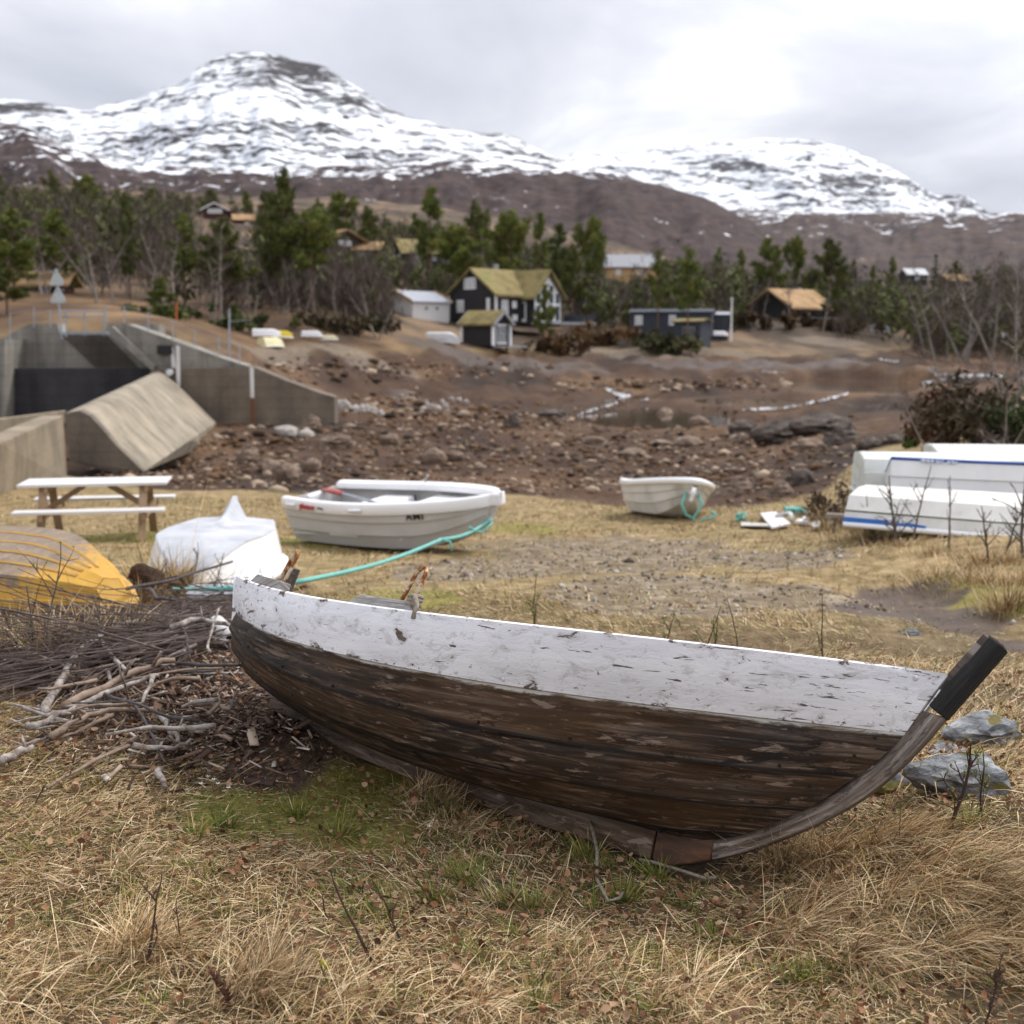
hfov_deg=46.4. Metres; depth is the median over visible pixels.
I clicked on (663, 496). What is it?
dinghy
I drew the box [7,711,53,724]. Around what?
stick
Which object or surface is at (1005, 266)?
pine tree
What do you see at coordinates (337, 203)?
pine tree
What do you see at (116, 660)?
branch
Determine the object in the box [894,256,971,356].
birch tree
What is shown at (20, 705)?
stick
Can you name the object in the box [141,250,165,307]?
birch tree
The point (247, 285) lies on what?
birch tree
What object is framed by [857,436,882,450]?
rock
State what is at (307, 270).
birch tree
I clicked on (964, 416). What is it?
juniper bush
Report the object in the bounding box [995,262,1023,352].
birch tree
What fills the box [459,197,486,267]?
pine tree
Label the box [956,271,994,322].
birch tree
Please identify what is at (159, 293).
pine tree
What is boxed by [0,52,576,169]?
mountain
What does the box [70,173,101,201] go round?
pine tree
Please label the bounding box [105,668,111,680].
branch
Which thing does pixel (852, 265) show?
pine tree
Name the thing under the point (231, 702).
stick
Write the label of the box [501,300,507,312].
window
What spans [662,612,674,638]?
sapling
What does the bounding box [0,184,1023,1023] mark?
ground
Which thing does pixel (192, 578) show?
sapling
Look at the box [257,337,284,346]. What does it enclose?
rowing boat
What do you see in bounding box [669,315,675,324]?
window
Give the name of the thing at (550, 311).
pine tree
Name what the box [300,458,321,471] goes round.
rock
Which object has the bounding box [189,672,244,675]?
stick
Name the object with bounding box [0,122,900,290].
hill
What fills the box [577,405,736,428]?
water
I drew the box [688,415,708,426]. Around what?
rock
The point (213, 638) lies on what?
stick
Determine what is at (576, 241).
pine tree
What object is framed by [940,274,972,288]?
cabin
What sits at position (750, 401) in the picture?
water
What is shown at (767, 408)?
water foam
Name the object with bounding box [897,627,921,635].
rock
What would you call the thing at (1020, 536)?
sapling
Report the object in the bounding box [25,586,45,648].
sapling
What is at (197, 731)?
branch
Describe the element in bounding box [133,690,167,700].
stick
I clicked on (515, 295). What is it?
house
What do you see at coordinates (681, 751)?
rowing boat
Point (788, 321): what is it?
heather bush
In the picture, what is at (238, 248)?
birch tree
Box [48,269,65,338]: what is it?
road sign
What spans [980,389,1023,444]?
juniper bush
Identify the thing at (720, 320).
house
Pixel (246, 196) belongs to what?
pine tree
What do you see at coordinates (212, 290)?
birch tree
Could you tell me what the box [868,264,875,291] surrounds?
pine tree
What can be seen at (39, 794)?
sapling
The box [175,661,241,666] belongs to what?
branch
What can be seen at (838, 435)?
rock
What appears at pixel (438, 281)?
wood
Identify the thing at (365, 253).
birch tree
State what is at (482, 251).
birch tree
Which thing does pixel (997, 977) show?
dried plant
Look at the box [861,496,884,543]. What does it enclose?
sapling
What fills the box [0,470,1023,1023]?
grass
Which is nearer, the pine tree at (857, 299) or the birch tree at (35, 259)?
the birch tree at (35, 259)
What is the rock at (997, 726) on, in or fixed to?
on the ground at (748, 354)
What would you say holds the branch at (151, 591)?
on the brushwood
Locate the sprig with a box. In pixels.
[314,950,329,987]
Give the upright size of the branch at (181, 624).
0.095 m
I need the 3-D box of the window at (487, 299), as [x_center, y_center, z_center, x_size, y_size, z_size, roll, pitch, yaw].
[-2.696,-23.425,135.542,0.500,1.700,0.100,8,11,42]
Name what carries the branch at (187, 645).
on the brushwood
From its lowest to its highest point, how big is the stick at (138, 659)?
0.031 m
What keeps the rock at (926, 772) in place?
on the ground at (748, 354)
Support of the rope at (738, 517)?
on the ground at (748, 354)
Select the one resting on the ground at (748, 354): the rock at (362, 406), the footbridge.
the rock at (362, 406)
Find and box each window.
[38,286,49,291]
[207,209,221,212]
[338,240,351,245]
[457,300,463,311]
[464,277,475,288]
[486,298,489,309]
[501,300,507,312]
[512,301,516,307]
[512,315,517,320]
[535,277,560,321]
[616,269,620,274]
[635,316,642,324]
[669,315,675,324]
[683,327,694,335]
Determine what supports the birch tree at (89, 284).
on the ground at (748, 354)
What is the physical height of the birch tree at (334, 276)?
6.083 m
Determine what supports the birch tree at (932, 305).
on the ground at (748, 354)
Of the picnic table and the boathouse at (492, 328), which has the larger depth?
the boathouse at (492, 328)
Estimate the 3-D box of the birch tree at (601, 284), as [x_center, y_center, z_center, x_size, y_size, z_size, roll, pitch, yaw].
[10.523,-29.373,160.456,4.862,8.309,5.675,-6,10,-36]
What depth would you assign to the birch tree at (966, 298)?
138.56 m
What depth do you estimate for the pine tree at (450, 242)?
141.38 m
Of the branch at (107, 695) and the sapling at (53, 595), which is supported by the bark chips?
the branch at (107, 695)
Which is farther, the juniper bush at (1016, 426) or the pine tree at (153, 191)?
the pine tree at (153, 191)
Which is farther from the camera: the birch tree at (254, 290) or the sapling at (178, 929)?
the birch tree at (254, 290)
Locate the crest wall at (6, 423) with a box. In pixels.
[0,410,64,431]
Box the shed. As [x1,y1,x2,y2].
[9,271,83,293]
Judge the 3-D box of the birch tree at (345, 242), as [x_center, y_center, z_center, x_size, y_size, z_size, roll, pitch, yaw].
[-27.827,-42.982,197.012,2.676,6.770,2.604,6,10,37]
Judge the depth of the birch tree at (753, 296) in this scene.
157.27 m
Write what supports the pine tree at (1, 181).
on the ground at (748, 354)
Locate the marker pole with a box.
[228,308,249,357]
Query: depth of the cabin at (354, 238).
206.58 m
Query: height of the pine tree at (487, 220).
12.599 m
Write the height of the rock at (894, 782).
0.095 m
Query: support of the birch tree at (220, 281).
on the ground at (748, 354)
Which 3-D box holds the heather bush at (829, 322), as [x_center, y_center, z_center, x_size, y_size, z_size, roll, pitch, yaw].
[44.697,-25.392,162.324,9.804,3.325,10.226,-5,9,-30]
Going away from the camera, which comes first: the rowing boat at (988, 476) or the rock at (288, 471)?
the rowing boat at (988, 476)
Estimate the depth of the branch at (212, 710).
4.84 m
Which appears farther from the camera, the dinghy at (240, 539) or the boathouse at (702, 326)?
the boathouse at (702, 326)
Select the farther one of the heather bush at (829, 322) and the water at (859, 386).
the heather bush at (829, 322)
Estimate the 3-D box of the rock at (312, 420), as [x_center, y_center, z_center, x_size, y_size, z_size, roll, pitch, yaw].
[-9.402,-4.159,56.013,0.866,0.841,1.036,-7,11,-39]
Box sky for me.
[0,0,1023,212]
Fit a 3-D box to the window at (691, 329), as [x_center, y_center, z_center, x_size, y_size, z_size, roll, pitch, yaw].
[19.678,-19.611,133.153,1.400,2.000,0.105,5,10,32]
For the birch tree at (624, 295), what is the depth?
152.46 m
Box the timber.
[826,513,843,518]
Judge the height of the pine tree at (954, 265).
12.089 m
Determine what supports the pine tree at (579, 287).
on the ground at (748, 354)
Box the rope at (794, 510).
[783,506,809,515]
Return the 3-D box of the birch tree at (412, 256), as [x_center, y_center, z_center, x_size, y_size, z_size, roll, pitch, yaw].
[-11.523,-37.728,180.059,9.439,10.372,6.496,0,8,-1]
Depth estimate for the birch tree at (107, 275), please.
89.96 m
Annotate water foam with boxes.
[578,358,1005,415]
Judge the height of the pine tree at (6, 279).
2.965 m
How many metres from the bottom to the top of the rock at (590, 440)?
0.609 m
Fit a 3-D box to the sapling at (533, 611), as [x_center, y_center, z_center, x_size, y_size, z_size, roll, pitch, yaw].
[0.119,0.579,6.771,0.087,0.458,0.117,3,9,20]
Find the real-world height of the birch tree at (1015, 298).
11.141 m
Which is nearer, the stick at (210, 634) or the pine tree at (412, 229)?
the stick at (210, 634)
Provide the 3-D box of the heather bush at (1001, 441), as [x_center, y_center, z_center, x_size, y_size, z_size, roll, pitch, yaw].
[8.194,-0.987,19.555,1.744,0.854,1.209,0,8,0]
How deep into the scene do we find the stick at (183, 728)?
4.48 m
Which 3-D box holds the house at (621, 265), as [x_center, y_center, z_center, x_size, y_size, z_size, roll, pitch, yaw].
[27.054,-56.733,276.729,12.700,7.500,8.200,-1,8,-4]
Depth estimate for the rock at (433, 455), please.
43.13 m
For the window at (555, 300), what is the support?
in the house at (515, 295)
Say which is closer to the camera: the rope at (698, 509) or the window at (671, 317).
the rope at (698, 509)
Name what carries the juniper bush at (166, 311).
on the ground at (748, 354)
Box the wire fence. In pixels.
[9,304,239,361]
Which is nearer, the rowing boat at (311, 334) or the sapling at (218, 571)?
the sapling at (218, 571)
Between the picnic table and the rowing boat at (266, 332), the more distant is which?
the rowing boat at (266, 332)
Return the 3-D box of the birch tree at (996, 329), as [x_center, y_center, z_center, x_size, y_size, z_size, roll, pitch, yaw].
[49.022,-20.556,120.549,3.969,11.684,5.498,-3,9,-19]
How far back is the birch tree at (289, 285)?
104.52 m
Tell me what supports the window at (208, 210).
in the cabin at (214, 210)
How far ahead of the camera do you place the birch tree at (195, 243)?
114.18 m
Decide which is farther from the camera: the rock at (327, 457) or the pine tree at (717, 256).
the pine tree at (717, 256)
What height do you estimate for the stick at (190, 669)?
0.021 m
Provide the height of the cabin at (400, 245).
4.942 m
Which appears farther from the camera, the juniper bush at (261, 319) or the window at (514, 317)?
the window at (514, 317)
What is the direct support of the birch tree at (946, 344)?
on the ground at (748, 354)
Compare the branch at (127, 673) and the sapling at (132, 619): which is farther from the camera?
the sapling at (132, 619)
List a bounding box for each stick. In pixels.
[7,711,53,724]
[10,702,96,712]
[10,713,114,750]
[17,725,54,730]
[22,706,76,725]
[27,736,47,746]
[35,655,116,677]
[37,678,97,690]
[46,744,129,788]
[51,674,87,678]
[56,658,139,676]
[71,700,132,703]
[71,702,141,712]
[93,735,140,755]
[94,706,136,712]
[105,723,215,735]
[117,662,129,699]
[124,643,196,665]
[124,683,162,698]
[125,667,222,681]
[125,700,198,722]
[131,739,171,752]
[132,686,164,699]
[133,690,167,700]
[135,663,175,665]
[137,676,199,689]
[162,649,185,657]
[168,670,212,673]
[181,697,218,707]
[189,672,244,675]
[206,608,219,653]
[209,734,232,741]
[211,637,230,642]
[225,699,233,725]
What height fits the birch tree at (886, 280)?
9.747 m
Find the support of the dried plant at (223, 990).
on the ground at (748, 354)
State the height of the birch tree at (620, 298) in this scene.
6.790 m
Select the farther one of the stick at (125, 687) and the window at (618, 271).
the window at (618, 271)
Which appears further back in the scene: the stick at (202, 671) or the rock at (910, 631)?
the rock at (910, 631)
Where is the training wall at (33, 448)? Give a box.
[0,415,66,493]
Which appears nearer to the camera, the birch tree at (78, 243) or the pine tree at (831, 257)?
the birch tree at (78, 243)
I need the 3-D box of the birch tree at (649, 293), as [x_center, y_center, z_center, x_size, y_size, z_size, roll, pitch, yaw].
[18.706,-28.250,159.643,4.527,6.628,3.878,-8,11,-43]
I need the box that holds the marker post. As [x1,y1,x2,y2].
[175,303,177,319]
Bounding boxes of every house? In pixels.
[444,264,595,326]
[601,251,657,282]
[628,309,715,335]
[711,312,729,338]
[898,268,928,285]
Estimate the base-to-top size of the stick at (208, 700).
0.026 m
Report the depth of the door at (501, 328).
117.60 m
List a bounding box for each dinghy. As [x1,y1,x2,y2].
[149,496,288,583]
[282,474,504,548]
[619,477,714,517]
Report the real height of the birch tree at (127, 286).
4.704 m
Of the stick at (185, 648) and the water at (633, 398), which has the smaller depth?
the stick at (185, 648)
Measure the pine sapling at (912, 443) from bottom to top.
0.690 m
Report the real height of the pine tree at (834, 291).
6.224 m
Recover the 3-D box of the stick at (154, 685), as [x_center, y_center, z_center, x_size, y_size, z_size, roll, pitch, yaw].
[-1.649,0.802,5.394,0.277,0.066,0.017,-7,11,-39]
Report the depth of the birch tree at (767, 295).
168.33 m
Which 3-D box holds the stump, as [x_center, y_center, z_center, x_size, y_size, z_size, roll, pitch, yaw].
[-2.602,0.523,8.462,0.768,0.344,0.610,0,8,0]
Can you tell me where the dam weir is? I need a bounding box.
[0,324,165,421]
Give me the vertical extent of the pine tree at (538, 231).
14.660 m
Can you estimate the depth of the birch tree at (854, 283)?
176.32 m
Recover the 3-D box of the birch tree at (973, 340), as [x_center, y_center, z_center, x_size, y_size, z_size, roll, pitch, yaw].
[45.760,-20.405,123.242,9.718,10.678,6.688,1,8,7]
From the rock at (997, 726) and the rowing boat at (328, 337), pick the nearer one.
the rock at (997, 726)
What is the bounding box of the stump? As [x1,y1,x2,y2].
[126,563,188,602]
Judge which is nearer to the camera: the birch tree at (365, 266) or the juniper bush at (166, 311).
the juniper bush at (166, 311)
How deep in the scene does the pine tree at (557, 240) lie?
156.11 m
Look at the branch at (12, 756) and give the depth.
4.50 m
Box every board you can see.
[741,522,769,526]
[760,512,790,528]
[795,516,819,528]
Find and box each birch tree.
[10,220,53,290]
[18,222,78,294]
[55,222,136,297]
[67,213,98,283]
[72,221,103,303]
[95,239,119,302]
[113,254,144,293]
[115,212,176,275]
[133,211,191,305]
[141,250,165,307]
[156,216,187,291]
[185,251,196,291]
[189,220,207,294]
[194,218,240,319]
[195,247,238,320]
[236,247,247,308]
[238,254,258,317]
[244,257,269,316]
[262,268,304,313]
[278,254,298,314]
[288,276,318,316]
[298,266,321,309]
[301,259,323,313]
[303,269,317,294]
[316,257,345,315]
[326,260,351,303]
[340,233,350,256]
[341,285,350,316]
[343,258,385,297]
[347,276,410,339]
[354,251,372,309]
[358,243,374,268]
[367,260,397,291]
[381,241,415,280]
[404,236,463,280]
[474,232,491,267]
[574,263,609,300]
[578,269,591,305]
[593,275,631,326]
[594,277,637,320]
[612,287,633,314]
[626,255,649,297]
[640,278,664,308]
[724,274,764,307]
[743,282,762,310]
[759,277,776,314]
[779,272,798,313]
[818,280,837,332]
[841,261,868,301]
[848,258,866,290]
[876,267,899,306]
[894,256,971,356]
[897,280,1023,404]
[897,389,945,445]
[905,272,948,323]
[912,263,1011,361]
[925,247,993,353]
[925,278,949,316]
[926,263,958,359]
[936,254,1023,400]
[946,278,988,363]
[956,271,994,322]
[969,251,1022,360]
[970,260,1009,355]
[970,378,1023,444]
[975,254,1021,346]
[984,310,1023,406]
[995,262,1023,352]
[995,265,1023,355]
[1000,267,1023,354]
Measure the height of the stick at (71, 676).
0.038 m
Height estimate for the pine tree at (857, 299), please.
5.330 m
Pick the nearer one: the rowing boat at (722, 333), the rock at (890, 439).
the rock at (890, 439)
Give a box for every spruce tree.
[901,281,914,329]
[925,254,940,300]
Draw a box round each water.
[569,392,660,408]
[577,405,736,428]
[694,397,841,406]
[767,380,925,392]
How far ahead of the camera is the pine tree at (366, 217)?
223.77 m
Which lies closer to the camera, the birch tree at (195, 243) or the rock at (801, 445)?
the rock at (801, 445)
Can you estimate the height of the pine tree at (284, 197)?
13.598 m
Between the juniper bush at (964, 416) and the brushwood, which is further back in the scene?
the juniper bush at (964, 416)
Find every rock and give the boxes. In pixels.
[234,444,259,463]
[257,458,280,472]
[272,462,302,482]
[274,425,297,436]
[299,428,314,436]
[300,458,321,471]
[302,414,320,426]
[316,433,356,447]
[319,453,339,461]
[338,399,350,409]
[350,404,357,412]
[359,404,365,411]
[365,404,370,411]
[371,406,377,413]
[376,433,400,446]
[378,409,384,414]
[422,447,448,463]
[427,403,434,408]
[434,405,440,410]
[445,451,463,460]
[503,412,522,427]
[537,409,568,417]
[581,436,607,444]
[618,448,646,458]
[656,408,672,414]
[673,435,702,446]
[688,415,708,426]
[714,475,753,496]
[728,420,757,434]
[734,433,750,443]
[750,417,794,444]
[760,480,794,497]
[785,469,815,486]
[788,411,855,436]
[788,438,827,452]
[822,425,859,447]
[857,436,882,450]
[875,772,917,796]
[882,434,905,444]
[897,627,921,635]
[902,751,1011,798]
[927,740,965,754]
[941,710,1023,747]
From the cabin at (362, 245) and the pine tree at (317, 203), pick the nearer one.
the cabin at (362, 245)
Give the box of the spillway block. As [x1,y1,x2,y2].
[65,372,215,472]
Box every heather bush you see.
[283,306,401,336]
[518,328,591,355]
[568,319,644,345]
[723,308,813,330]
[798,479,854,524]
[800,316,887,333]
[896,381,985,451]
[977,427,1023,444]
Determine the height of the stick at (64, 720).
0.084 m
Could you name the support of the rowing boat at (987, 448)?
on the ground at (748, 354)
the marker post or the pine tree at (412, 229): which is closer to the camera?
the marker post
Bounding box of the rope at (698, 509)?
[680,491,716,521]
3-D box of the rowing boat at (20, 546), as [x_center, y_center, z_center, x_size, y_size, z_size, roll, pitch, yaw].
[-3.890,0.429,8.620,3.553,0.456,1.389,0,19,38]
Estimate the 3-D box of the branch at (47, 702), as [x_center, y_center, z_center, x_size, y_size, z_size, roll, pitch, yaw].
[-2.043,0.682,5.690,0.144,0.190,1.340,0,8,-1]
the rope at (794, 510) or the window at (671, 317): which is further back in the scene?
the window at (671, 317)
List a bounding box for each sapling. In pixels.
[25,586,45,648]
[33,540,78,656]
[34,783,46,804]
[92,593,109,631]
[120,603,137,630]
[139,871,162,973]
[171,898,188,957]
[186,542,205,583]
[203,553,223,586]
[321,892,327,917]
[329,869,376,968]
[371,879,400,941]
[526,574,541,623]
[540,960,551,989]
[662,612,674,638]
[693,606,721,643]
[713,617,718,643]
[727,599,737,646]
[815,595,823,656]
[828,471,847,533]
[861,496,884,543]
[874,476,917,543]
[896,466,933,541]
[902,427,920,448]
[937,738,982,835]
[947,479,956,547]
[965,746,989,818]
[975,506,1005,561]
[992,483,1023,557]
[1000,506,1021,553]
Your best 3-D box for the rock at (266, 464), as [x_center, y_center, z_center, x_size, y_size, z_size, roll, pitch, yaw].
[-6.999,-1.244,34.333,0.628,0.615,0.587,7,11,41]
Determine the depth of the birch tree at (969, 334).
119.02 m
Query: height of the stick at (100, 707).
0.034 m
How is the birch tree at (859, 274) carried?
on the ground at (748, 354)
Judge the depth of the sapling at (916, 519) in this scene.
12.15 m
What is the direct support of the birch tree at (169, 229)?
on the ground at (748, 354)
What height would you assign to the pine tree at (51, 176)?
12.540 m
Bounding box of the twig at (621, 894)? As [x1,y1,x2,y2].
[590,821,623,902]
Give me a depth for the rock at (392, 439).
53.42 m
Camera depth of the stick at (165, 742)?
4.68 m
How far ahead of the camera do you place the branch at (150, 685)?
5.26 m
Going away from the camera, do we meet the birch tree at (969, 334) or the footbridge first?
the footbridge
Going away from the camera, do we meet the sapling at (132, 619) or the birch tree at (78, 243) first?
the sapling at (132, 619)
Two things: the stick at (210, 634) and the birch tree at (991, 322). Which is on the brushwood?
the stick at (210, 634)
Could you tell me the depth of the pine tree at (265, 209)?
146.08 m
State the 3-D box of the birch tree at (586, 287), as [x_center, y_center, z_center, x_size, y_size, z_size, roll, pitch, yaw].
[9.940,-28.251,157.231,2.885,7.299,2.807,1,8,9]
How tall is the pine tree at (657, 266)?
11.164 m
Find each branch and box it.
[0,734,34,765]
[25,673,158,730]
[39,618,137,717]
[47,707,153,740]
[60,651,174,709]
[101,639,136,677]
[103,693,165,762]
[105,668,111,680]
[125,561,232,589]
[133,736,190,750]
[141,674,154,703]
[147,587,174,600]
[153,766,166,789]
[156,715,183,741]
[169,606,229,630]
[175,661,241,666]
[178,616,190,659]
[181,723,204,732]
[197,693,231,710]
[207,701,221,715]
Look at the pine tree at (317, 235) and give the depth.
105.61 m
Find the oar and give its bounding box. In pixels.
[321,488,380,502]
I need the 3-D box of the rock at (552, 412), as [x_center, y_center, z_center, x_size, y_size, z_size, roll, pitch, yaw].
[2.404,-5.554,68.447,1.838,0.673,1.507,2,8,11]
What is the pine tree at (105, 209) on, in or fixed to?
on the ground at (748, 354)
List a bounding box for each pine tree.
[0,173,11,200]
[0,207,39,300]
[0,268,34,314]
[34,208,73,287]
[35,168,65,202]
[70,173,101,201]
[97,204,116,264]
[115,192,144,299]
[143,277,178,308]
[144,187,159,208]
[160,212,198,304]
[190,215,261,316]
[198,189,219,201]
[239,190,252,213]
[252,241,289,307]
[253,189,271,257]
[263,164,303,308]
[279,207,341,312]
[288,317,302,329]
[308,197,331,227]
[325,189,360,229]
[356,205,380,241]
[407,212,417,238]
[410,185,444,275]
[429,221,491,278]
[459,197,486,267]
[480,208,534,269]
[483,208,490,237]
[530,210,551,269]
[532,283,557,350]
[546,223,568,288]
[560,246,590,328]
[569,222,582,259]
[574,213,608,288]
[645,247,670,333]
[668,245,704,350]
[712,246,726,277]
[733,248,747,278]
[748,237,775,290]
[761,244,790,288]
[781,233,807,282]
[800,236,856,316]
[819,285,848,318]
[850,259,857,288]
[850,290,876,316]
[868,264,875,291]
[883,255,898,295]
[948,260,970,289]
[965,269,987,291]
[988,265,1016,291]
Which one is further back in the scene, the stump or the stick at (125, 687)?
the stump
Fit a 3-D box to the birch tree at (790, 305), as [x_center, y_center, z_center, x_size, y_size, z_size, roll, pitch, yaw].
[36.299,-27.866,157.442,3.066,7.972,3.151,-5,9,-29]
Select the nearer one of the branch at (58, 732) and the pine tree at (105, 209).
the branch at (58, 732)
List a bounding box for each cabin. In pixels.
[199,202,230,219]
[231,214,256,223]
[316,229,370,264]
[349,242,386,262]
[391,239,450,268]
[743,288,843,322]
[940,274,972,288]
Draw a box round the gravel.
[392,537,1023,639]
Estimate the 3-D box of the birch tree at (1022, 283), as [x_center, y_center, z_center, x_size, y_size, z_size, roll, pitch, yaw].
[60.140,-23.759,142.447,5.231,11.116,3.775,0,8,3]
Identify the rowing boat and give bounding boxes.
[0,526,139,610]
[229,550,1007,865]
[252,329,281,336]
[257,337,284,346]
[272,331,293,337]
[301,331,322,336]
[319,335,338,339]
[426,332,459,343]
[713,331,728,335]
[841,485,1023,537]
[849,451,1023,491]
[885,457,1023,493]
[923,444,1023,452]
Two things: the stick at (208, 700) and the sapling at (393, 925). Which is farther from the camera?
the stick at (208, 700)
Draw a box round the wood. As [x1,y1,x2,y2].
[0,165,1023,361]
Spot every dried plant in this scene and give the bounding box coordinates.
[207,965,232,1009]
[982,953,1005,1023]
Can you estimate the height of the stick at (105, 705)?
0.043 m
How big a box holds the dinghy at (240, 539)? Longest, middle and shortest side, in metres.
2.364 x 1.310 x 0.713 m
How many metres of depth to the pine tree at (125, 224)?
97.48 m
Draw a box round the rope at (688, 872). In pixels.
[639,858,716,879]
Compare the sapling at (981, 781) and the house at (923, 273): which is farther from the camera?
the house at (923, 273)
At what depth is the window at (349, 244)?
206.80 m
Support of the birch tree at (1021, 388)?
on the ground at (748, 354)
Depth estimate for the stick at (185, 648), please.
5.89 m
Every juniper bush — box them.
[120,299,239,321]
[204,309,270,331]
[352,312,391,331]
[633,327,702,354]
[894,365,1023,447]
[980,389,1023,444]
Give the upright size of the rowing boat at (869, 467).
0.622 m
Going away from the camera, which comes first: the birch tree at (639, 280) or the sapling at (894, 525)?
the sapling at (894, 525)
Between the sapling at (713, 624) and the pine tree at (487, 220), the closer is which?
the sapling at (713, 624)
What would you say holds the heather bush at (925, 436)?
on the ground at (748, 354)
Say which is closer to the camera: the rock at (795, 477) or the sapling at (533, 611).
the sapling at (533, 611)
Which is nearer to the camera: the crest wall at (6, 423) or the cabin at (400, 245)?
the crest wall at (6, 423)
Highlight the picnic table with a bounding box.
[10,476,175,540]
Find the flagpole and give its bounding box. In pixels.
[730,297,732,340]
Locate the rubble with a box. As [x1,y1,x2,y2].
[66,352,893,506]
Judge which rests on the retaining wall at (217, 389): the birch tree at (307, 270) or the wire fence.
the wire fence
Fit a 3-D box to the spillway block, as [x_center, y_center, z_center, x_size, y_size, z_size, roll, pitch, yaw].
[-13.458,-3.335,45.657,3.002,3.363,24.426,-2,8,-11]
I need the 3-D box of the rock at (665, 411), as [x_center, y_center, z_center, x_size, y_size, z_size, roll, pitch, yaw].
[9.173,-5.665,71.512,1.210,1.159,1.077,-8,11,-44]
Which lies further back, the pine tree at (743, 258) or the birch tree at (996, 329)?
the pine tree at (743, 258)
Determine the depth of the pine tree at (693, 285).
129.14 m
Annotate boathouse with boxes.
[456,310,526,350]
[671,318,713,347]
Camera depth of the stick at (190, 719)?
4.70 m
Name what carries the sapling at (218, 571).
on the ground at (748, 354)
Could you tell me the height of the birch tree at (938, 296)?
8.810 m
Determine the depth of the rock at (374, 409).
65.83 m
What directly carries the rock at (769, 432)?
on the ground at (748, 354)
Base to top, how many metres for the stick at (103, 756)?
0.025 m
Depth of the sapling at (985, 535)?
10.50 m
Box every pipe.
[208,615,231,647]
[775,511,793,521]
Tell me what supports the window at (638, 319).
in the house at (646, 319)
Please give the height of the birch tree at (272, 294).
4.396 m
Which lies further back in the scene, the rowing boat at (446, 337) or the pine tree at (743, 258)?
the pine tree at (743, 258)
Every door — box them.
[497,324,506,343]
[522,302,525,321]
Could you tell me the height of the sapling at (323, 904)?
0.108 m
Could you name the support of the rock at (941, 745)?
on the ground at (748, 354)
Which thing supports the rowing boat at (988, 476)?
on the ground at (748, 354)
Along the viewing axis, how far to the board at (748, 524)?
16.18 m
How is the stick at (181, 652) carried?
on the brushwood
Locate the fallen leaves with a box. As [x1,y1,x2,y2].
[0,648,1023,1023]
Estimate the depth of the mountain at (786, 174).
4786.07 m
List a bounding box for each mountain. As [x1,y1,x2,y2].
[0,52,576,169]
[556,138,987,213]
[729,208,1023,294]
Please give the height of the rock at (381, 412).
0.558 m
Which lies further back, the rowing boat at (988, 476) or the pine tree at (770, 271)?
the pine tree at (770, 271)
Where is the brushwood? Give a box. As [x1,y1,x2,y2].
[0,559,248,721]
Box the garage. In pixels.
[385,290,452,322]
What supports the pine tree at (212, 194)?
on the ground at (748, 354)
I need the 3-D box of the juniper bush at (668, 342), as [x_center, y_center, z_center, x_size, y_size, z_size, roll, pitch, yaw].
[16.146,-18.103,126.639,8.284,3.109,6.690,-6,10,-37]
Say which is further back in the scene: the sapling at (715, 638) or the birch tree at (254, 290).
the birch tree at (254, 290)
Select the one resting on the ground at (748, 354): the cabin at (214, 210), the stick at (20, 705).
the cabin at (214, 210)
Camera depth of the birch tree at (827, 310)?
157.90 m
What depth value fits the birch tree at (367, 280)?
120.84 m
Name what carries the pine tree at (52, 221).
on the ground at (748, 354)
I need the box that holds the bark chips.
[0,638,329,794]
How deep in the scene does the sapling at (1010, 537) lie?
10.77 m
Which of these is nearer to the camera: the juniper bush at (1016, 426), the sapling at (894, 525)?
the sapling at (894, 525)
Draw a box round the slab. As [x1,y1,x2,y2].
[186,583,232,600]
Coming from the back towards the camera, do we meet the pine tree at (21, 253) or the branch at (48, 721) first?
the pine tree at (21, 253)
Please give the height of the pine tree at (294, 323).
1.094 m
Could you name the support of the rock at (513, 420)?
on the ground at (748, 354)
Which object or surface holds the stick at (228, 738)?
on the bark chips
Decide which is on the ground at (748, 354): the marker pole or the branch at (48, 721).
the marker pole
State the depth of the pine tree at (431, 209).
184.55 m
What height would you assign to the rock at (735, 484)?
0.554 m
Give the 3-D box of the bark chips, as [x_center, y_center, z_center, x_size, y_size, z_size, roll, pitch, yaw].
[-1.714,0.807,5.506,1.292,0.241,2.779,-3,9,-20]
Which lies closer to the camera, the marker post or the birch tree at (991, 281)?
the marker post
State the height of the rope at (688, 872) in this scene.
0.024 m
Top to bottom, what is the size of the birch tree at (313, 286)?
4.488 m
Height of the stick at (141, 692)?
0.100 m
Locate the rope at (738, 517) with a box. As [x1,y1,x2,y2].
[735,511,746,521]
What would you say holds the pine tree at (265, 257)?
on the ground at (748, 354)
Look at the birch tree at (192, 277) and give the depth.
113.34 m
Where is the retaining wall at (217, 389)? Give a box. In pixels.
[104,324,337,425]
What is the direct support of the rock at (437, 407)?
on the ground at (748, 354)
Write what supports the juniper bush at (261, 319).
on the ground at (748, 354)
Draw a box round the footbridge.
[60,310,110,336]
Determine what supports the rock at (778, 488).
on the ground at (748, 354)
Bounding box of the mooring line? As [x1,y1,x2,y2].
[168,517,492,591]
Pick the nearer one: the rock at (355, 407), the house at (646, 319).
the rock at (355, 407)
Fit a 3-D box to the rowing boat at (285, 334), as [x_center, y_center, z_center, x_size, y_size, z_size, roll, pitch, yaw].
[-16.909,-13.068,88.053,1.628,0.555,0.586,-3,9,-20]
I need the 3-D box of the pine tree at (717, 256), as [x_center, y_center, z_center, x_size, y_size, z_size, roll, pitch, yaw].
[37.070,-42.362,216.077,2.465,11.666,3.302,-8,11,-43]

